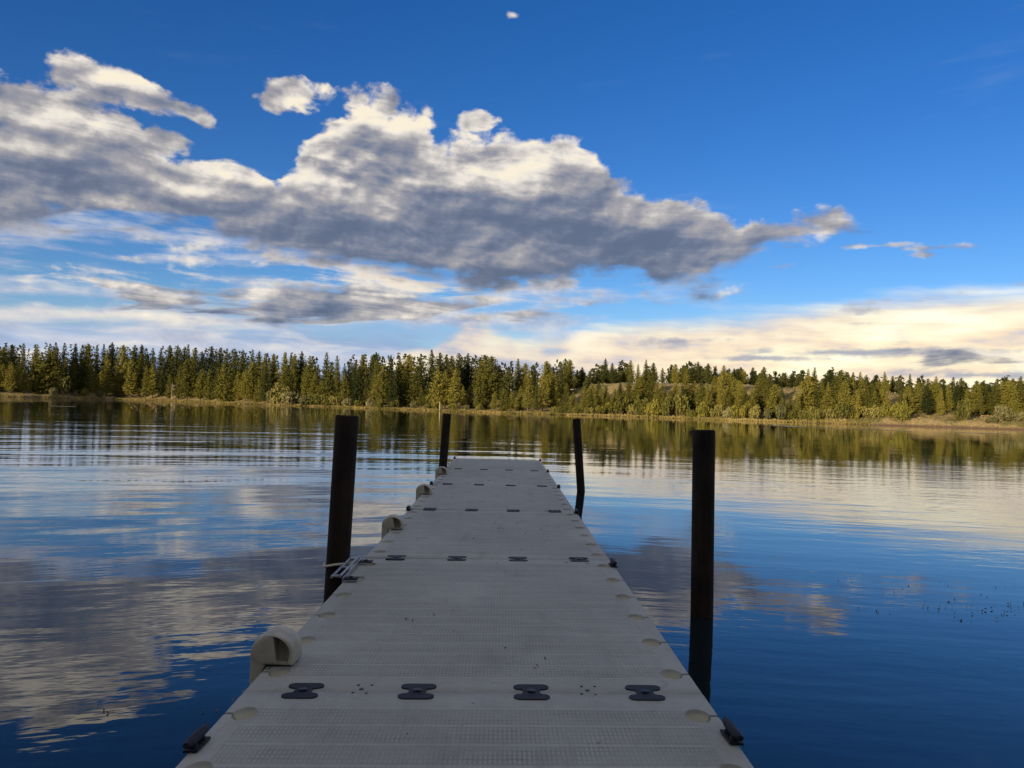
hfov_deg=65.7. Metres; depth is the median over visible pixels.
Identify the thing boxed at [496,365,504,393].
conifer tree
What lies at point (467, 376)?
conifer tree
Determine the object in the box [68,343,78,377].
conifer tree
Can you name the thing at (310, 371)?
conifer tree
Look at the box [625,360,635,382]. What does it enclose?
conifer tree
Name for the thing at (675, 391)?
conifer tree
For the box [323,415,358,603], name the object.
mooring post
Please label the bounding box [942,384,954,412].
conifer tree
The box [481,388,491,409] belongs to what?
conifer tree
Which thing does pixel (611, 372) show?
conifer tree
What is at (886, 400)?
conifer tree
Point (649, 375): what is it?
conifer tree
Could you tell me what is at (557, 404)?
conifer tree
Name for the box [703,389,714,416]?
conifer tree
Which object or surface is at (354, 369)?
conifer tree
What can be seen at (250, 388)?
conifer tree
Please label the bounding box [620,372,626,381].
conifer tree
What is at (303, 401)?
willow shrub
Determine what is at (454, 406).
willow shrub
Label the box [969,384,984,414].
conifer tree
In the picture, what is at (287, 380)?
conifer tree
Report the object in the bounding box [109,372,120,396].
conifer tree
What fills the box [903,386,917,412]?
conifer tree
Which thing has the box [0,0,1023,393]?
sky
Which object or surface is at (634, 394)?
conifer tree
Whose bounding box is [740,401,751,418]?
conifer tree
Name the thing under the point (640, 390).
conifer tree
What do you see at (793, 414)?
willow shrub
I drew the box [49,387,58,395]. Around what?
willow shrub
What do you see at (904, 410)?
willow shrub
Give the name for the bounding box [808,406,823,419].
willow shrub
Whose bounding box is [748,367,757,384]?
conifer tree
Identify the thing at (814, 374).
conifer tree
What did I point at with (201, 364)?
conifer tree
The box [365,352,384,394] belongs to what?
conifer tree
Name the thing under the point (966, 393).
conifer tree
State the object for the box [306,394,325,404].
willow shrub
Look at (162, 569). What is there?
lake water
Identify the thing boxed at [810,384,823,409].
conifer tree
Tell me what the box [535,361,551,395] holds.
conifer tree
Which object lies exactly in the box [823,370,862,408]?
conifer tree
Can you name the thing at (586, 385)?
conifer tree
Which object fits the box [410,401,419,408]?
willow shrub
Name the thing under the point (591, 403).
conifer tree
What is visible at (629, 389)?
conifer tree
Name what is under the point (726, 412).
willow shrub
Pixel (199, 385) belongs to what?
conifer tree
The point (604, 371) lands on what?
conifer tree
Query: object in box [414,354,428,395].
conifer tree
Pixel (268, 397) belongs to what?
willow shrub
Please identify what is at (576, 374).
conifer tree
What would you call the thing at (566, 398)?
conifer tree
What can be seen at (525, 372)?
conifer tree
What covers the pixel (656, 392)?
conifer tree
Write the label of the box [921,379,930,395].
conifer tree
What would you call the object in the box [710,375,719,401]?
conifer tree
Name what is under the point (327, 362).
conifer tree
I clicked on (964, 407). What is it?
willow shrub
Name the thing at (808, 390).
conifer tree
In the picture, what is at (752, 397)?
conifer tree
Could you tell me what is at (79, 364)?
conifer tree
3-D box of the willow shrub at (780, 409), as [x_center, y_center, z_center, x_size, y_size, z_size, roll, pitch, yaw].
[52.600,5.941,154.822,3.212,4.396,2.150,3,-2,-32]
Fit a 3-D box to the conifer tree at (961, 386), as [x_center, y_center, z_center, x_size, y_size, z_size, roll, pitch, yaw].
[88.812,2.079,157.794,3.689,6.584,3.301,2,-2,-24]
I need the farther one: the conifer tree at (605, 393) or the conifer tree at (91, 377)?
the conifer tree at (91, 377)
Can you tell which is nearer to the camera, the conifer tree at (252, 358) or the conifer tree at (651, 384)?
the conifer tree at (651, 384)
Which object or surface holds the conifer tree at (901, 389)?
on the ground at (934, 421)
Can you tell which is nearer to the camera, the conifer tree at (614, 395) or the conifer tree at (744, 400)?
the conifer tree at (744, 400)
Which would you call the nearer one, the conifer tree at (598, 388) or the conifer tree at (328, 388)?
the conifer tree at (598, 388)
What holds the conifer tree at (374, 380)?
on the ground at (934, 421)
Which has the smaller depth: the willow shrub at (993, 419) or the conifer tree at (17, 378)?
the willow shrub at (993, 419)
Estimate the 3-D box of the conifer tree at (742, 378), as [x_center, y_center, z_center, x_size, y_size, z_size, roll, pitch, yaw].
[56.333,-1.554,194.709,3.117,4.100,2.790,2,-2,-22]
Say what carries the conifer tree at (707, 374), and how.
on the ground at (934, 421)
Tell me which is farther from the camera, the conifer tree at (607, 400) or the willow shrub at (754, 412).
the conifer tree at (607, 400)
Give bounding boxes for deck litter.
[405,478,590,733]
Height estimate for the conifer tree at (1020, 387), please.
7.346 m
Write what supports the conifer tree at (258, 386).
on the ground at (934, 421)
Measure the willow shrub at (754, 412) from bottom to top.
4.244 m
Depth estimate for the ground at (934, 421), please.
175.79 m
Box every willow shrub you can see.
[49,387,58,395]
[56,376,71,395]
[80,387,89,395]
[95,390,103,396]
[266,391,271,403]
[269,382,289,403]
[281,391,299,404]
[298,395,312,405]
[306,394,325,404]
[322,394,332,405]
[328,395,342,405]
[342,398,352,405]
[354,400,363,406]
[365,398,375,406]
[375,401,383,406]
[390,399,398,407]
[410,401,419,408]
[448,404,457,409]
[475,404,481,410]
[549,406,557,412]
[556,405,567,412]
[571,406,580,413]
[583,407,593,413]
[595,405,606,413]
[605,402,616,413]
[613,395,629,414]
[626,403,635,414]
[633,394,648,414]
[644,399,661,415]
[661,396,674,415]
[673,393,689,415]
[686,408,696,416]
[696,400,710,417]
[709,405,723,417]
[721,406,732,417]
[730,405,746,418]
[747,404,760,418]
[764,408,771,419]
[775,404,787,419]
[787,408,798,419]
[798,409,812,419]
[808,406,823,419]
[822,407,836,418]
[834,401,853,418]
[850,404,860,418]
[859,405,879,417]
[877,406,885,416]
[883,402,901,417]
[893,400,912,420]
[956,396,971,419]
[985,416,998,423]
[993,404,1013,420]
[1005,412,1020,420]
[1018,411,1023,420]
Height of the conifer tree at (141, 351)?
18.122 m
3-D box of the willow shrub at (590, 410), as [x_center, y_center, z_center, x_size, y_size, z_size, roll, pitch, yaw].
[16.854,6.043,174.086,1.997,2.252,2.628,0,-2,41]
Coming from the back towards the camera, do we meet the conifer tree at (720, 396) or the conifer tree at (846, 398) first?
the conifer tree at (720, 396)
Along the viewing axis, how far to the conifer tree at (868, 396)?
152.67 m
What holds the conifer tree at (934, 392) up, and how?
on the ground at (934, 421)
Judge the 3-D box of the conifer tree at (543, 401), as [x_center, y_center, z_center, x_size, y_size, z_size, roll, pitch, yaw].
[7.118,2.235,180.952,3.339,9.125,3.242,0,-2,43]
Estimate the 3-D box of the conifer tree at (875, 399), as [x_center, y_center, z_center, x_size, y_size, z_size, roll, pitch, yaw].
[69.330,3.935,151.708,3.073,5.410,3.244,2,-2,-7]
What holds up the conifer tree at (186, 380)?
on the ground at (934, 421)
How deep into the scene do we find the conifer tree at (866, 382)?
159.44 m
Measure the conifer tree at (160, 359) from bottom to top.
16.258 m
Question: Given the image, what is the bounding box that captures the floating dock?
[176,456,753,767]
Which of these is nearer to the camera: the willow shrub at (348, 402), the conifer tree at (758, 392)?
the conifer tree at (758, 392)
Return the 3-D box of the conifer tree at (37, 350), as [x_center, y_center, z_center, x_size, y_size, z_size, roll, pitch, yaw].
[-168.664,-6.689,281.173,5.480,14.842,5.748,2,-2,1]
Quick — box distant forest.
[0,342,1018,396]
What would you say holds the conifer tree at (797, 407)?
on the ground at (934, 421)
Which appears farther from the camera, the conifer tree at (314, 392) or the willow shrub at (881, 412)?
the conifer tree at (314, 392)
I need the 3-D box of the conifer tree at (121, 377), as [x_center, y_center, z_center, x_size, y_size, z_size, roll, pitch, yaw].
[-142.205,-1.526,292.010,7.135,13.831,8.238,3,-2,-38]
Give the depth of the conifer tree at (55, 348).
293.75 m
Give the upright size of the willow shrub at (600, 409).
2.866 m
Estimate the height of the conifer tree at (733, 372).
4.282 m
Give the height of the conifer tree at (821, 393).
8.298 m
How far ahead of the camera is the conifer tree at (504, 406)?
179.59 m
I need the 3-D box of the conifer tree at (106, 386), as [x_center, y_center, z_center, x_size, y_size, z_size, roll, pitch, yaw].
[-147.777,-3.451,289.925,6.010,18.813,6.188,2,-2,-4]
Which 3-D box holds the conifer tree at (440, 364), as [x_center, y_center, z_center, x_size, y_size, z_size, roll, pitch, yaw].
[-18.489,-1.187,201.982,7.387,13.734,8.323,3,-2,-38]
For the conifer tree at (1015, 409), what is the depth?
148.05 m
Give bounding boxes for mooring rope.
[323,559,358,567]
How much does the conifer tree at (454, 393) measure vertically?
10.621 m
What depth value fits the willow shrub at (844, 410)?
149.44 m
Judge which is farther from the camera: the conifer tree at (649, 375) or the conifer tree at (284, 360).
the conifer tree at (284, 360)
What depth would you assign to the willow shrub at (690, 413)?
164.87 m
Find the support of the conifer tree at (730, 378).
on the ground at (934, 421)
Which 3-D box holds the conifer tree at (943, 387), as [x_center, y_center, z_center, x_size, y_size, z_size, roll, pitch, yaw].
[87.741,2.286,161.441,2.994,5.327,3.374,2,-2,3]
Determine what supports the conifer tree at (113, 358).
on the ground at (934, 421)
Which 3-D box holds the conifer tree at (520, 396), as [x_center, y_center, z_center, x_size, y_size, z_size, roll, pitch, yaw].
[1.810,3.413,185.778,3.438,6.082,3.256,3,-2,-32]
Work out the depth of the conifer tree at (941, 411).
152.68 m
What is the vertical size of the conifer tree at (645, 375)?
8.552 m
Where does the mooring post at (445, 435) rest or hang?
in the lake water
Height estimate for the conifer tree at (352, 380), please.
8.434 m
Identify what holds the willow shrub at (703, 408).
on the ground at (934, 421)
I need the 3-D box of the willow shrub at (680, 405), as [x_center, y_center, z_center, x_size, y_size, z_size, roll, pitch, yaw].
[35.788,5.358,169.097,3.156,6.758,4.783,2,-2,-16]
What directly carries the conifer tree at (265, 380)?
on the ground at (934, 421)
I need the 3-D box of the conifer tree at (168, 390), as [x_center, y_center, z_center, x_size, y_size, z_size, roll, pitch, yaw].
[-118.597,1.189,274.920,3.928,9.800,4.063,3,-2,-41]
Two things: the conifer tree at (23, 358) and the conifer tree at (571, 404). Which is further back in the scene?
the conifer tree at (23, 358)
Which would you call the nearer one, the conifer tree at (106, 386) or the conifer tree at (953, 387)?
the conifer tree at (953, 387)
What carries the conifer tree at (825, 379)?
on the ground at (934, 421)
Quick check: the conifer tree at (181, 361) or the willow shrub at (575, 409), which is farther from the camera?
the conifer tree at (181, 361)
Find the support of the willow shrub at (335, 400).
on the ground at (934, 421)
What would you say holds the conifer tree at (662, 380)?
on the ground at (934, 421)
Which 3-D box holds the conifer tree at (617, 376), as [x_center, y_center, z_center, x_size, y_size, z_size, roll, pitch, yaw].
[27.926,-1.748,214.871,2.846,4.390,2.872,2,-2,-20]
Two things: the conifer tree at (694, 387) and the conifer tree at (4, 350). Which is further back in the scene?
the conifer tree at (4, 350)
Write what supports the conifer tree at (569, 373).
on the ground at (934, 421)
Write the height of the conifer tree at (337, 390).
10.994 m
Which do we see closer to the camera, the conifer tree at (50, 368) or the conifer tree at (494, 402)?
the conifer tree at (494, 402)
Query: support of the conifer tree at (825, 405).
on the ground at (934, 421)
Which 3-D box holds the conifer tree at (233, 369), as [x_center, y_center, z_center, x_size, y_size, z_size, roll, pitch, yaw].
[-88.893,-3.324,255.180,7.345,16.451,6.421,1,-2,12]
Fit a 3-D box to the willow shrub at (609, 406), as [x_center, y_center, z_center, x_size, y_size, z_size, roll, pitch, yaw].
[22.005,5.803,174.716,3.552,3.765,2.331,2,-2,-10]
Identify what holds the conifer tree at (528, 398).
on the ground at (934, 421)
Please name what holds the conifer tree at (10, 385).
on the ground at (934, 421)
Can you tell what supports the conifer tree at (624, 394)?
on the ground at (934, 421)
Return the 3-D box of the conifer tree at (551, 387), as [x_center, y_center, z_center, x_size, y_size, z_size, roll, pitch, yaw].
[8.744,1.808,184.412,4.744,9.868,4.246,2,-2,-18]
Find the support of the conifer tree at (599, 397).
on the ground at (934, 421)
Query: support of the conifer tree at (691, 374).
on the ground at (934, 421)
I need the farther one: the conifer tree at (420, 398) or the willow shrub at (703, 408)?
the conifer tree at (420, 398)
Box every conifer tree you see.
[0,347,10,375]
[0,362,16,392]
[0,364,9,391]
[2,345,26,378]
[12,370,21,391]
[14,343,29,381]
[17,368,31,393]
[26,351,40,390]
[26,352,54,393]
[28,344,40,376]
[36,351,61,393]
[39,343,51,372]
[48,350,63,386]
[52,342,61,375]
[58,343,71,377]
[60,357,69,378]
[66,353,79,394]
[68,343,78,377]
[73,345,91,387]
[74,360,90,395]
[75,343,100,383]
[84,362,95,395]
[92,346,103,385]
[93,374,100,392]
[94,344,110,382]
[97,349,115,395]
[101,342,119,383]
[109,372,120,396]
[112,344,129,384]
[116,361,128,395]
[122,345,141,385]
[122,358,138,397]
[133,354,145,396]
[136,348,153,388]
[137,344,145,372]
[139,365,149,398]
[145,348,160,385]
[146,364,159,398]
[153,367,167,396]
[154,349,165,384]
[158,345,175,383]
[164,374,172,399]
[166,345,181,387]
[169,366,183,399]
[172,346,190,382]
[175,360,197,399]
[180,344,191,386]
[189,348,199,385]
[189,381,195,398]
[193,352,206,387]
[193,369,206,400]
[195,346,216,389]
[201,369,214,399]
[210,348,224,391]
[211,366,222,400]
[212,364,231,401]
[219,348,230,378]
[225,376,235,401]
[226,349,242,391]
[230,371,241,400]
[232,350,248,386]
[238,370,249,399]
[240,349,257,393]
[240,361,261,401]
[252,380,262,401]
[253,351,262,379]
[255,353,272,392]
[255,368,271,402]
[268,354,280,387]
[277,352,294,388]
[278,365,297,393]
[290,354,298,387]
[291,351,307,392]
[294,377,300,402]
[298,356,318,393]
[298,369,309,396]
[306,372,319,400]
[315,365,320,386]
[316,369,336,405]
[318,380,324,394]
[319,352,332,393]
[330,368,342,396]
[331,356,341,387]
[337,373,350,404]
[339,363,348,390]
[346,362,362,391]
[348,366,368,404]
[348,377,354,403]
[355,355,369,392]
[361,387,369,405]
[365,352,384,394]
[365,354,381,391]
[367,359,381,405]
[369,365,392,406]
[383,372,400,406]
[385,357,394,392]
[390,364,411,405]
[393,355,403,385]
[398,354,418,392]
[400,379,411,406]
[404,369,424,406]
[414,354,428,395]
[416,387,425,407]
[420,350,435,393]
[423,382,434,406]
[424,353,450,396]
[425,366,446,408]
[439,371,450,408]
[440,356,464,396]
[444,368,462,405]
[453,353,469,392]
[458,386,465,406]
[460,353,475,394]
[462,385,475,407]
[469,355,498,394]
[473,369,488,406]
[475,356,502,401]
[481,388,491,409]
[490,391,497,410]
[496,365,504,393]
[496,389,508,410]
[497,366,516,400]
[506,392,517,409]
[512,359,522,392]
[513,386,524,409]
[516,363,532,393]
[520,371,534,410]
[530,367,539,396]
[531,384,540,411]
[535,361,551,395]
[538,374,551,410]
[544,371,559,408]
[548,366,558,384]
[553,392,562,408]
[554,361,565,399]
[558,358,567,384]
[559,383,570,408]
[561,359,579,393]
[567,392,580,412]
[573,370,578,388]
[576,367,586,387]
[577,379,589,405]
[579,386,588,412]
[585,390,595,409]
[586,384,598,410]
[587,372,594,384]
[592,371,600,383]
[594,381,602,404]
[597,389,603,405]
[598,358,608,383]
[601,386,609,406]
[604,394,612,413]
[606,363,617,383]
[610,389,617,413]
[614,370,620,382]
[616,382,623,395]
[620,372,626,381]
[620,391,629,412]
[622,380,632,401]
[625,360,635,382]
[626,385,639,413]
[632,375,650,405]
[633,375,638,391]
[636,364,640,379]
[639,372,648,396]
[641,359,648,376]
[641,375,657,402]
[646,372,654,402]
[647,362,659,379]
[651,381,659,402]
[656,385,667,414]
[658,368,664,382]
[665,366,672,382]
[668,382,680,397]
[670,364,681,382]
[679,365,687,382]
[679,368,695,409]
[679,385,689,406]
[686,368,695,382]
[689,380,697,408]
[689,380,705,409]
[693,361,704,383]
[694,386,705,413]
[702,384,714,407]
[703,363,713,382]
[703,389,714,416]
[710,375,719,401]
[711,366,718,383]
[712,376,730,404]
[713,386,727,408]
[716,365,727,382]
[722,390,732,416]
[723,372,736,399]
[728,379,740,403]
[731,368,738,380]
[731,380,747,406]
[733,385,748,406]
[738,369,747,383]
[738,388,749,417]
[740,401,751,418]
[747,389,759,417]
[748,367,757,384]
[751,379,767,410]
[759,367,768,394]
[759,374,774,409]
[764,384,785,413]
[764,392,777,418]
[773,378,782,385]
[774,397,790,419]
[776,389,787,415]
[780,372,789,386]
[786,394,793,417]
[788,371,796,387]
[792,391,800,411]
[793,374,803,386]
[793,375,816,408]
[795,381,809,410]
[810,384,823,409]
[812,368,819,386]
[817,379,824,408]
[819,376,832,401]
[819,382,834,411]
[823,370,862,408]
[827,372,834,385]
[831,376,837,397]
[835,381,854,404]
[850,376,858,402]
[851,390,863,416]
[855,377,866,415]
[856,372,861,388]
[858,375,870,402]
[862,386,870,416]
[864,384,880,409]
[869,391,882,410]
[870,375,877,390]
[873,380,882,400]
[878,386,891,406]
[880,399,891,416]
[881,372,890,390]
[888,376,895,392]
[896,391,906,403]
[897,380,904,393]
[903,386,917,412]
[905,375,913,398]
[910,382,923,412]
[918,385,934,415]
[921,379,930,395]
[928,382,943,412]
[933,377,939,396]
[936,387,946,415]
[938,382,946,402]
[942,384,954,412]
[944,377,955,396]
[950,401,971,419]
[951,381,965,410]
[952,378,968,400]
[963,388,972,410]
[969,380,986,404]
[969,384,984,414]
[974,388,986,415]
[979,381,986,397]
[983,384,1002,413]
[983,386,991,414]
[996,380,1023,412]
[997,381,1005,404]
[1009,386,1023,414]
[1016,380,1023,411]
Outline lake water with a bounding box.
[0,397,1023,767]
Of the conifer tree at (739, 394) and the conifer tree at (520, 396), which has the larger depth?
the conifer tree at (520, 396)
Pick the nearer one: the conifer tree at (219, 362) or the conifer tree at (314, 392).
the conifer tree at (314, 392)
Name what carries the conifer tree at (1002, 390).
on the ground at (934, 421)
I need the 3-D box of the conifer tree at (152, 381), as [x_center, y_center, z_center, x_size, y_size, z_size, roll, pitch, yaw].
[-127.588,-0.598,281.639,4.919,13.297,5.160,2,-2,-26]
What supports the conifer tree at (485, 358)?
on the ground at (934, 421)
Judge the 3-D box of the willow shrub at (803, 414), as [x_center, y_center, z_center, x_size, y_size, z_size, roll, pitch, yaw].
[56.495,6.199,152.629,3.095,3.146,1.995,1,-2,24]
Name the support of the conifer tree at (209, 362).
on the ground at (934, 421)
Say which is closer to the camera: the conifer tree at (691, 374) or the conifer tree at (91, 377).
the conifer tree at (691, 374)
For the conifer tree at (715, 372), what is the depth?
201.72 m
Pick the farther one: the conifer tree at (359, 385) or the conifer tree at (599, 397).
the conifer tree at (359, 385)
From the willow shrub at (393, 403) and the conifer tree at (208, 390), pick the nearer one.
the willow shrub at (393, 403)
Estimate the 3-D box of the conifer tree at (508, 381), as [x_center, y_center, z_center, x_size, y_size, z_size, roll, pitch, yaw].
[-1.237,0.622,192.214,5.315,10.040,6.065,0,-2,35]
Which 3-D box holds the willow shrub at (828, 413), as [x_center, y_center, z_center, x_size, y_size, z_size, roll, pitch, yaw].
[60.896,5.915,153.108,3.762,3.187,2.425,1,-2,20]
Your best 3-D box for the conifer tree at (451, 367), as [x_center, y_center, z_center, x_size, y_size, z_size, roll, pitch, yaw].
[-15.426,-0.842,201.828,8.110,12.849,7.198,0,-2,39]
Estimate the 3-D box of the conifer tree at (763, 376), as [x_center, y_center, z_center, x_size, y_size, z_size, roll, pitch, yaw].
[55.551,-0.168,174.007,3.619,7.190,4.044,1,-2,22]
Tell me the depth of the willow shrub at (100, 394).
282.36 m
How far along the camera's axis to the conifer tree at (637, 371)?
214.37 m
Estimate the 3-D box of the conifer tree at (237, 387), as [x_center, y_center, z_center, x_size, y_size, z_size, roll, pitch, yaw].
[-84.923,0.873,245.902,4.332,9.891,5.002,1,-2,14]
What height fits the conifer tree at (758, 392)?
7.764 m
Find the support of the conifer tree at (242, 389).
on the ground at (934, 421)
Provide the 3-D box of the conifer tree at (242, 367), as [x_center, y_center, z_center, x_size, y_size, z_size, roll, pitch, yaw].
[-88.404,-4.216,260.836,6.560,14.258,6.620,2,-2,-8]
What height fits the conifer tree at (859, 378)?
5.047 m
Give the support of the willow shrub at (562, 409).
on the ground at (934, 421)
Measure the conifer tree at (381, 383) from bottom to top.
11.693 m
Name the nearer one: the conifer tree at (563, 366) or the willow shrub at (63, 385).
the conifer tree at (563, 366)
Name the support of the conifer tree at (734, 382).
on the ground at (934, 421)
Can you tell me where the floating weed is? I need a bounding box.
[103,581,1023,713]
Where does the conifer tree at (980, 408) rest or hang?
on the ground at (934, 421)
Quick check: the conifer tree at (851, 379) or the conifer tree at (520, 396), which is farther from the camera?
the conifer tree at (520, 396)
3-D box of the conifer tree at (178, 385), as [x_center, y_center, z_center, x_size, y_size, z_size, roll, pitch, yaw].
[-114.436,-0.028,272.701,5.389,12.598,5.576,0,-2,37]
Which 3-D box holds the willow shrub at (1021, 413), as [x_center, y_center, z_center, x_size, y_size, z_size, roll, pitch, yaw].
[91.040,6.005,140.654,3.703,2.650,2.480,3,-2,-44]
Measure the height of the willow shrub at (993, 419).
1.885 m
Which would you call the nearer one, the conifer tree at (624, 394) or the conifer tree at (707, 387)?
the conifer tree at (707, 387)
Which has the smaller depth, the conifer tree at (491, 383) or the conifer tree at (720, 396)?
the conifer tree at (720, 396)
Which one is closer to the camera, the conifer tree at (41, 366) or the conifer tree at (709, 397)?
the conifer tree at (709, 397)
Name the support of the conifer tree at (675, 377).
on the ground at (934, 421)
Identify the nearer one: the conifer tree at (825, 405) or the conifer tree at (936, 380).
the conifer tree at (825, 405)
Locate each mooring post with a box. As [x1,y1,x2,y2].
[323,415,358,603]
[439,413,450,474]
[572,419,584,491]
[690,430,714,617]
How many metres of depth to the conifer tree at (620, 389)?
186.78 m
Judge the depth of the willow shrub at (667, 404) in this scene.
168.06 m
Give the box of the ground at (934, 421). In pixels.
[0,375,1023,429]
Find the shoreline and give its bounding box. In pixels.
[64,406,1004,433]
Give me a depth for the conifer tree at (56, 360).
272.26 m
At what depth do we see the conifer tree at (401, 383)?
204.12 m
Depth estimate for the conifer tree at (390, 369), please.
211.97 m
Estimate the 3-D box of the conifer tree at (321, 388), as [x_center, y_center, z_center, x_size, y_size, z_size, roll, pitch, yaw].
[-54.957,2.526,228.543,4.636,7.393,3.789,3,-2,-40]
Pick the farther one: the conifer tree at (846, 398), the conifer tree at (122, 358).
the conifer tree at (122, 358)
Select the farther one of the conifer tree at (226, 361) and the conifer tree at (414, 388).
the conifer tree at (226, 361)
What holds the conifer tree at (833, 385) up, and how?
on the ground at (934, 421)
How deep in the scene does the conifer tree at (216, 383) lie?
248.05 m
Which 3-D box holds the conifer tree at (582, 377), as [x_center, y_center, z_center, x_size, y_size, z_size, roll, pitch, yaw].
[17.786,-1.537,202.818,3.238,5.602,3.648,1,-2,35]
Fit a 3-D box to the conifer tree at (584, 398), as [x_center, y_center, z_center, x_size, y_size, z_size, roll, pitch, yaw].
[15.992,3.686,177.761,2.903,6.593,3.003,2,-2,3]
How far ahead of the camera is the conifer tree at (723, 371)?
198.82 m
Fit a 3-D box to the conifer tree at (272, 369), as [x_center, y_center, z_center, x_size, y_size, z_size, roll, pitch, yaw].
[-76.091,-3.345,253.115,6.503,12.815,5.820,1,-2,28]
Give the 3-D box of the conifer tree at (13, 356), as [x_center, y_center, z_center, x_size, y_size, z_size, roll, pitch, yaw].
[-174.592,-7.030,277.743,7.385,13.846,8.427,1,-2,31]
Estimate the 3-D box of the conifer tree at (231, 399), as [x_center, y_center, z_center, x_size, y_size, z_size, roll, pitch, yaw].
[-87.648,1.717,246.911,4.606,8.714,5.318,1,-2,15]
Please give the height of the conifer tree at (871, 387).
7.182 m
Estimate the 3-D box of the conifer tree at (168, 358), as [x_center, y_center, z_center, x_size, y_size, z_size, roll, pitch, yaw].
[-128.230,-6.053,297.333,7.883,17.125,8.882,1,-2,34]
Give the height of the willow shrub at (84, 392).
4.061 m
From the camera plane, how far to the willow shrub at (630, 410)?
173.64 m
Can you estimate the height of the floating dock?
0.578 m
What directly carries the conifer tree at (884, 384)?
on the ground at (934, 421)
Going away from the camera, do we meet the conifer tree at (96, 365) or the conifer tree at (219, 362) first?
the conifer tree at (219, 362)
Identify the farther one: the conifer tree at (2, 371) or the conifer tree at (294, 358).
the conifer tree at (2, 371)
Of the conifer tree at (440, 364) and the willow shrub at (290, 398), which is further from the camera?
the willow shrub at (290, 398)
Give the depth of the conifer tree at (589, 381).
213.01 m
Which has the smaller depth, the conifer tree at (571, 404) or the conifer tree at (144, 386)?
the conifer tree at (571, 404)
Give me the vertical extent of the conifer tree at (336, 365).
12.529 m
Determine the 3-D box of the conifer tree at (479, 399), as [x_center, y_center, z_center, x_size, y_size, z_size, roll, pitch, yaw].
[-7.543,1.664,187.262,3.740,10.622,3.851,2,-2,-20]
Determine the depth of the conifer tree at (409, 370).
216.84 m
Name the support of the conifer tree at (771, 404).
on the ground at (934, 421)
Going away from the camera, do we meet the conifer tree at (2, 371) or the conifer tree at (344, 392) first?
the conifer tree at (344, 392)
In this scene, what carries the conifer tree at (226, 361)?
on the ground at (934, 421)
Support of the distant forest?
on the ground at (934, 421)
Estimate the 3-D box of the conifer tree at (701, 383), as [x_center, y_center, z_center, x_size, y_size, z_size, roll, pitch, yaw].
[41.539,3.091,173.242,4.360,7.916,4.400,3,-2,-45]
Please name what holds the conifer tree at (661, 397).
on the ground at (934, 421)
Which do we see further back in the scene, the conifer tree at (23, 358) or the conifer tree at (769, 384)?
the conifer tree at (23, 358)
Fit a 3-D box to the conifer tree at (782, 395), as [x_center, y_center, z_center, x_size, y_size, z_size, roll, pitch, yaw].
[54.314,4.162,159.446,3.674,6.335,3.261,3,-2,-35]
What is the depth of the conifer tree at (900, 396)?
151.07 m
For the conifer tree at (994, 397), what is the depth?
150.32 m
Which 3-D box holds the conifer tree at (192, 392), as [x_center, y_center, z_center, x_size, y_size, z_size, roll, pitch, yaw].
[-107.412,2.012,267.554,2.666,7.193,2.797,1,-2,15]
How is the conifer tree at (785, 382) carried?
on the ground at (934, 421)
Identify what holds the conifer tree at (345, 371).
on the ground at (934, 421)
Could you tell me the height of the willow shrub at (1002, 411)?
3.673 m
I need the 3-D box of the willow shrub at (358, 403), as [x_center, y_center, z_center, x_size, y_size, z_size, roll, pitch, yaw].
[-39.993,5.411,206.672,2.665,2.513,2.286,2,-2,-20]
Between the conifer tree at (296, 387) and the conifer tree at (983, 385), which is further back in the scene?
the conifer tree at (296, 387)
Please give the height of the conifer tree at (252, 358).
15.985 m
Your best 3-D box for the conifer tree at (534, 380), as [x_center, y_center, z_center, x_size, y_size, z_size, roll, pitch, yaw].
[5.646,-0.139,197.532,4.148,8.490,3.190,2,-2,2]
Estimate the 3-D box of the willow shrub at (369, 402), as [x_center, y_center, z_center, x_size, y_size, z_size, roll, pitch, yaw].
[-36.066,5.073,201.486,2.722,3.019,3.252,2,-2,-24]
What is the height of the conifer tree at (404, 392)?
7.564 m
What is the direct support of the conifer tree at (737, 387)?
on the ground at (934, 421)
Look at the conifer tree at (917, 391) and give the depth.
156.24 m
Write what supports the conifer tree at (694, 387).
on the ground at (934, 421)
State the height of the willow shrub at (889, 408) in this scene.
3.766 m
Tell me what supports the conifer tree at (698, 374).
on the ground at (934, 421)
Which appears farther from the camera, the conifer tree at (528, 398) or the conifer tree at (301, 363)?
the conifer tree at (301, 363)
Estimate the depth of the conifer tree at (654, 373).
205.63 m
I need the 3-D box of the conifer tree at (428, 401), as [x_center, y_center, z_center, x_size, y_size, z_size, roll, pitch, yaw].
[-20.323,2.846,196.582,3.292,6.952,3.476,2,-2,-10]
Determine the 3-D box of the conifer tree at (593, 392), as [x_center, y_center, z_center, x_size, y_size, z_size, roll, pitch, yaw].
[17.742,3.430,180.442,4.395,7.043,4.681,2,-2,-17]
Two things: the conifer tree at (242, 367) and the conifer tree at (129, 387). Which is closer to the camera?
the conifer tree at (242, 367)
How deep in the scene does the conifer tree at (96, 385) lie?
289.77 m
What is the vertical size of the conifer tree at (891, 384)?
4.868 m
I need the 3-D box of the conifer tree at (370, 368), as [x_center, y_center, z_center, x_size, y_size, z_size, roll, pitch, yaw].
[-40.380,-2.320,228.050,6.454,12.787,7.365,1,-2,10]
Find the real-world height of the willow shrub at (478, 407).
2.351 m
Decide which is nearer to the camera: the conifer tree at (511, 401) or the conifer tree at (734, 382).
the conifer tree at (734, 382)
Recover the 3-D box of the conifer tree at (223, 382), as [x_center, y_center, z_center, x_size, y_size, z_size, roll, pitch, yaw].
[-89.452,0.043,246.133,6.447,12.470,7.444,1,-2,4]
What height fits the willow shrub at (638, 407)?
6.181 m

